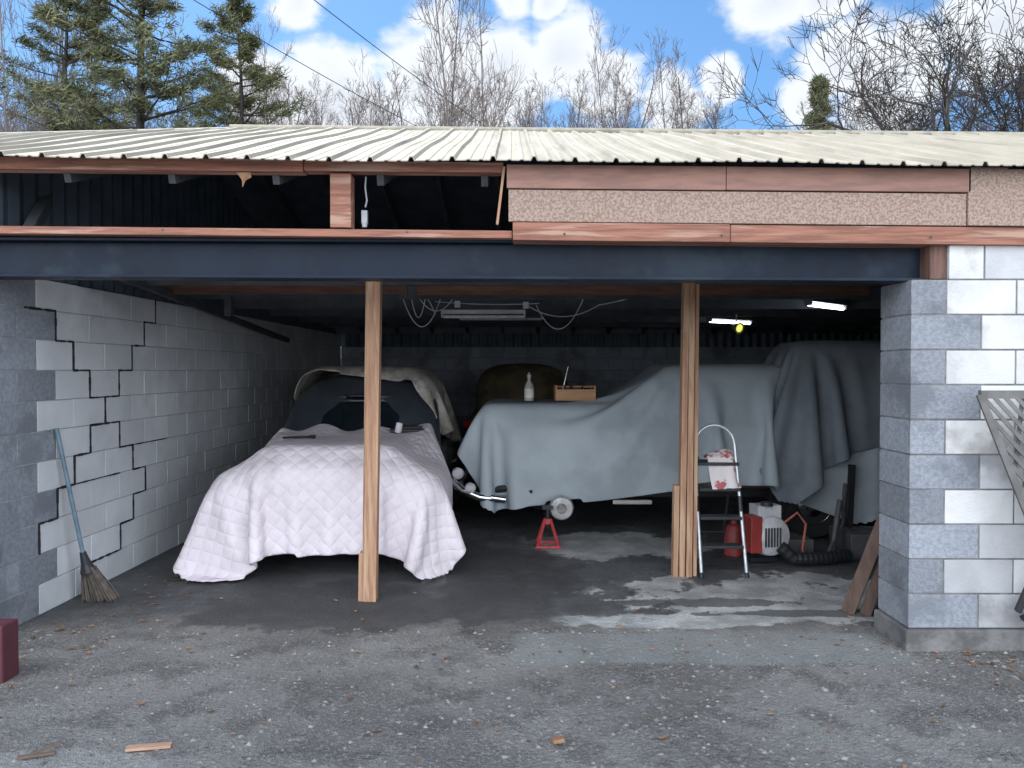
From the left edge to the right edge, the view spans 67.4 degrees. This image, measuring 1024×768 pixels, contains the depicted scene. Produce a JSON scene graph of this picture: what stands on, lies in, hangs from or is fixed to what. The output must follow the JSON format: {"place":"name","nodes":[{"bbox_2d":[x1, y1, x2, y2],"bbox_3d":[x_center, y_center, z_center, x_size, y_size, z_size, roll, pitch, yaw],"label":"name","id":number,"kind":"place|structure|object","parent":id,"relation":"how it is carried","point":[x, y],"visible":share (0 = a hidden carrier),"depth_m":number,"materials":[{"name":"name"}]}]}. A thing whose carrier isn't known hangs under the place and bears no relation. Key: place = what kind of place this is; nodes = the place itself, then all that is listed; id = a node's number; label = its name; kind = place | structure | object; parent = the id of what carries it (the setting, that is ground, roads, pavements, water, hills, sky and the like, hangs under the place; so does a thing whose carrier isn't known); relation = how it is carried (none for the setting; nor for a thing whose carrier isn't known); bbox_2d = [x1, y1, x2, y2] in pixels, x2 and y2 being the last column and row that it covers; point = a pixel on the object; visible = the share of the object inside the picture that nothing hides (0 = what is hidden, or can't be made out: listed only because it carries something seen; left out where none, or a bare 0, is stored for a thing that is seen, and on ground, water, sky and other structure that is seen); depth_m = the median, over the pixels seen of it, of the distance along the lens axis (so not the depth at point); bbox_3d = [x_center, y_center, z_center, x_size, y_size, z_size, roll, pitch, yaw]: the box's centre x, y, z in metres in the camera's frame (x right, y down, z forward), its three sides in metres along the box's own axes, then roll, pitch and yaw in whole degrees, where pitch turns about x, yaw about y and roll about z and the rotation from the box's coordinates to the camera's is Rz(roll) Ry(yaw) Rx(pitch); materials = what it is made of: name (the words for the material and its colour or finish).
{"place":"outdoors","nodes":[
{"label":"outdoors","id":0,"kind":"place"},
{"bbox_2d":[194,0,485,126],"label":"power line","id":1,"kind":"object","parent":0,"point":[330,79],"visible":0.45,"depth_m":15.01,"materials":[{"name":"black metal"}]},
{"bbox_2d":[0,358,1023,767],"bbox_3d":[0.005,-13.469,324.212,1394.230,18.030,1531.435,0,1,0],"label":"ground","id":2,"kind":"structure","parent":0,"point":[604,568],"depth_m":4.22,"materials":[{"name":"concrete"}]},
{"bbox_2d":[0,618,18,683],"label":"red bollard","id":3,"kind":"object","parent":2,"relation":"on","point":[9,656],"visible":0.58,"depth_m":4.07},
{"bbox_2d":[17,742,60,759],"bbox_3d":[-2.001,1.552,3.254,0.152,0.025,0.063,0,1,-17],"label":"twig","id":4,"kind":"object","parent":2,"relation":"on","point":[38,753],"visible":1,"depth_m":3.23,"materials":[{"name":"brown wood"}]},
{"bbox_2d":[0,0,150,131],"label":"pine tree","id":5,"kind":"object","parent":2,"relation":"on","point":[66,59],"visible":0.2,"depth_m":23.07,"materials":[{"name":"green plant"}]},
{"bbox_2d":[54,428,119,602],"bbox_3d":[-2.963,0.913,5.373,0.382,1.233,0.176,0,1,-22],"label":"broom","id":6,"kind":"object","parent":2,"relation":"on","point":[96,586],"visible":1,"depth_m":5.35,"materials":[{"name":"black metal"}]},
{"bbox_2d":[0,0,247,130],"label":"pine tree","id":7,"kind":"object","parent":2,"relation":"on","point":[143,82],"visible":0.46,"depth_m":19.02,"materials":[{"name":"green plant"}]},
{"bbox_2d":[125,742,171,751],"bbox_3d":[-1.560,1.558,3.300,0.180,0.012,0.036,1,1,-13],"label":"wood scrap","id":8,"kind":"object","parent":2,"relation":"on","point":[148,746],"visible":1,"depth_m":3.29,"materials":[{"name":"brown wood"}]},
{"bbox_2d":[146,0,311,128],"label":"pine tree","id":9,"kind":"object","parent":2,"relation":"on","point":[238,13],"visible":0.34,"depth_m":26.20,"materials":[{"name":"green plant"}]},
{"bbox_2d":[173,366,465,581],"bbox_3d":[-1.499,0.644,8.094,2.264,1.662,4.679,0,1,0],"label":"covered car","id":10,"kind":"object","parent":2,"relation":"on","point":[294,485],"visible":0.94,"depth_m":5.96,"materials":[{"name":"fabric"}]},
{"bbox_2d":[358,282,381,601],"bbox_3d":[-0.996,0.228,5.420,0.172,2.601,0.120,0,1,0],"label":"wooden post","id":11,"kind":"object","parent":2,"relation":"on","point":[368,573],"visible":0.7,"depth_m":5.37,"materials":[{"name":"brown wood"}]},
{"bbox_2d":[0,0,1018,131],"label":"distant trees","id":12,"kind":"object","parent":2,"relation":"on","point":[448,121],"visible":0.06,"depth_m":29.50,"materials":[{"name":"grey plant"}]},
{"bbox_2d":[0,124,1023,651],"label":"garage","id":13,"kind":"structure","parent":2,"relation":"on","point":[182,310],"depth_m":4.86,"materials":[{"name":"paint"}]},
{"bbox_2d":[236,172,250,186],"bbox_3d":[-1.535,-1.168,4.394,0.090,0.090,0.020,0,1,0],"label":"torn tarpaper","id":14,"kind":"object","parent":13,"relation":"attached to","point":[244,176],"visible":1,"depth_m":4.40,"materials":[{"name":"brown paper"}]},
{"bbox_2d":[361,176,367,226],"bbox_3d":[-0.862,-1.064,4.486,0.035,0.302,0.050,0,1,0],"label":"outdoor socket","id":15,"kind":"object","parent":13,"relation":"attached to","point":[364,218],"visible":1,"depth_m":4.48,"materials":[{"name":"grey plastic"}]},
{"bbox_2d":[441,309,524,317],"bbox_3d":[-0.320,-0.868,8.585,0.940,0.268,0.110,0,1,0],"label":"fluorescent light","id":16,"kind":"object","parent":13,"relation":"attached to","point":[514,311],"visible":0.76,"depth_m":8.53,"materials":[{"name":"grey metal"}]},
{"bbox_2d":[459,317,542,319],"bbox_3d":[-0.150,-1.004,10.483,1.140,0.268,0.110,0,1,0],"label":"fluorescent light","id":17,"kind":"object","parent":13,"relation":"attached to","point":[541,318],"visible":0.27,"depth_m":10.47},
{"bbox_2d":[403,299,626,328],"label":"hanging cables","id":18,"kind":"object","parent":13,"relation":"hanging from","point":[524,304],"visible":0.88,"depth_m":8.03,"materials":[{"name":"grey plastic"}]},
{"bbox_2d":[706,317,753,323],"bbox_3d":[2.950,-0.952,10.384,0.840,0.268,0.110,-1,1,-34],"label":"fluorescent light","id":19,"kind":"object","parent":13,"relation":"attached to","point":[749,320],"visible":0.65,"depth_m":10.34,"materials":[{"name":"white plastic"}]},
{"bbox_2d":[732,314,743,333],"bbox_3d":[2.720,-0.725,9.283,0.140,0.240,0.124,-1,1,-29],"label":"work lamp","id":20,"kind":"object","parent":13,"relation":"hanging from","point":[737,328],"visible":1,"depth_m":9.25,"materials":[{"name":"yellow"}]},
{"bbox_2d":[803,299,847,309],"bbox_3d":[3.350,-0.940,8.184,0.840,0.268,0.110,-1,1,-43],"label":"fluorescent light","id":21,"kind":"object","parent":13,"relation":"attached to","point":[835,304],"visible":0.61,"depth_m":8.14,"materials":[{"name":"white plastic"}]},
{"bbox_2d":[1014,587,1023,620],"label":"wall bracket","id":22,"kind":"object","parent":13,"relation":"attached to","point":[1019,607],"depth_m":4.38,"materials":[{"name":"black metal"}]},
{"bbox_2d":[458,363,568,497],"bbox_3d":[0.150,0.558,11.203,1.660,1.718,3.820,0,1,0],"label":"parked car","id":23,"kind":"object","parent":2,"relation":"on","point":[505,381],"visible":0.09,"depth_m":10.42,"materials":[{"name":"beige paint"}]},
{"bbox_2d":[8,575,1023,767],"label":"fallen leaves","id":24,"kind":"object","parent":2,"relation":"on","point":[474,721],"visible":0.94,"depth_m":4.36,"materials":[{"name":"brown plant"}]},
{"bbox_2d":[535,505,560,547],"bbox_3d":[0.330,1.313,7.106,0.230,0.373,0.230,0,1,0],"label":"jack stand","id":25,"kind":"object","parent":2,"relation":"on","point":[547,521],"visible":1,"depth_m":7.07,"materials":[{"name":"red metal"}]},
{"bbox_2d":[551,736,564,743],"bbox_3d":[0.200,1.558,3.360,0.056,0.018,0.036,0,1,-17],"label":"brick chip","id":26,"kind":"object","parent":2,"relation":"on","point":[558,740],"visible":1,"depth_m":3.35,"materials":[{"name":"brown brick"}]},
{"bbox_2d":[452,364,880,538],"bbox_3d":[1.594,0.636,8.044,4.372,1.681,2.057,0,1,0],"label":"covered car","id":27,"kind":"object","parent":2,"relation":"on","point":[620,441],"visible":0.73,"depth_m":7.27,"materials":[{"name":"grey fabric"}]},
{"bbox_2d":[524,372,533,400],"bbox_3d":[0.170,0.022,7.662,0.097,0.286,0.097,1,2,44],"label":"bottle","id":28,"kind":"object","parent":27,"relation":"on","point":[528,391],"visible":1,"depth_m":7.63,"materials":[{"name":"white plastic"}]},
{"bbox_2d":[554,385,595,400],"bbox_3d":[0.620,0.084,7.623,0.396,0.154,0.202,0,1,-3],"label":"wooden toolbox","id":29,"kind":"object","parent":27,"relation":"on","point":[572,394],"visible":1,"depth_m":7.53,"materials":[{"name":"brown wood"}]},
{"bbox_2d":[671,283,698,576],"bbox_3d":[1.366,0.341,6.055,0.202,2.351,0.105,0,1,0],"label":"wooden post","id":30,"kind":"object","parent":2,"relation":"on","point":[684,532],"visible":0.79,"depth_m":6.02,"materials":[{"name":"brown wood"}]},
{"bbox_2d":[697,423,748,577],"bbox_3d":[1.657,0.917,6.315,0.401,1.198,0.668,0,1,0],"label":"step ladder","id":31,"kind":"object","parent":2,"relation":"on","point":[722,545],"visible":0.82,"depth_m":6.11,"materials":[{"name":"metal"}]},
{"bbox_2d":[704,449,741,489],"bbox_3d":[1.702,0.682,6.221,0.261,0.306,0.256,0,1,0],"label":"cloth rag","id":32,"kind":"object","parent":31,"relation":"on","point":[723,477],"visible":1,"depth_m":6.15,"materials":[{"name":"white fabric"}]},
{"bbox_2d":[743,501,853,564],"bbox_3d":[2.386,1.237,6.426,0.912,0.525,0.358,0,1,6],"label":"leaf blower","id":33,"kind":"object","parent":2,"relation":"on","point":[767,534],"visible":0.98,"depth_m":6.32,"materials":[{"name":"black plastic"}]},
{"bbox_2d":[798,71,837,129],"bbox_3d":[11.517,-6.861,29.088,4.089,9.603,3.935,0,1,0],"label":"spruce tree","id":34,"kind":"object","parent":2,"relation":"on","point":[815,92],"visible":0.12,"depth_m":28.49,"materials":[{"name":"green plant"}]},
{"bbox_2d":[759,341,881,526],"bbox_3d":[3.258,0.544,7.534,1.874,1.919,1.182,0,1,0],"label":"covered tractor","id":35,"kind":"object","parent":2,"relation":"on","point":[827,412],"visible":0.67,"depth_m":7.17,"materials":[{"name":"grey fabric"}]},
{"bbox_2d":[779,483,878,557],"bbox_3d":[2.718,1.199,6.874,1.295,0.612,0.635,0,1,0],"label":"workshop clutter","id":36,"kind":"object","parent":2,"relation":"on","point":[854,539],"visible":0.4,"depth_m":6.65,"materials":[{"name":"plastic"}]},
{"bbox_2d":[682,0,1023,131],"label":"oak tree","id":37,"kind":"object","parent":2,"relation":"on","point":[944,106],"visible":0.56,"depth_m":17.58,"materials":[{"name":"grey plant"}]},
{"bbox_2d":[841,512,879,615],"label":"leaning boards","id":38,"kind":"object","parent":2,"relation":"on","point":[869,557],"visible":0.4,"depth_m":5.07,"materials":[{"name":"brown wood"}]},
{"bbox_2d":[831,7,1023,131],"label":"oak tree","id":39,"kind":"object","parent":2,"relation":"on","point":[982,101],"visible":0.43,"depth_m":18.61,"materials":[{"name":"grey plant"}]},
{"bbox_2d":[976,390,1023,515],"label":"lattice panel","id":40,"kind":"object","parent":2,"relation":"on","point":[994,426],"visible":1,"depth_m":4.28,"materials":[{"name":"grey wood"}]},
{"bbox_2d":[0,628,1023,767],"bbox_3d":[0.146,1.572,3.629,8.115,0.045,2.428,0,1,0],"label":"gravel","id":41,"kind":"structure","parent":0,"point":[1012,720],"depth_m":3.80,"materials":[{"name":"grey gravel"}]},
{"bbox_2d":[0,0,1023,131],"label":"sky","id":42,"kind":"structure","parent":0,"point":[543,35],"materials":[{"name":"blue"}]},
{"bbox_2d":[724,520,742,556],"bbox_3d":[1.960,1.353,6.777,0.178,0.300,0.178,0,1,0],"label":"gas can","id":43,"kind":"object","parent":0,"point":[733,531],"visible":0.81,"depth_m":6.71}
]}

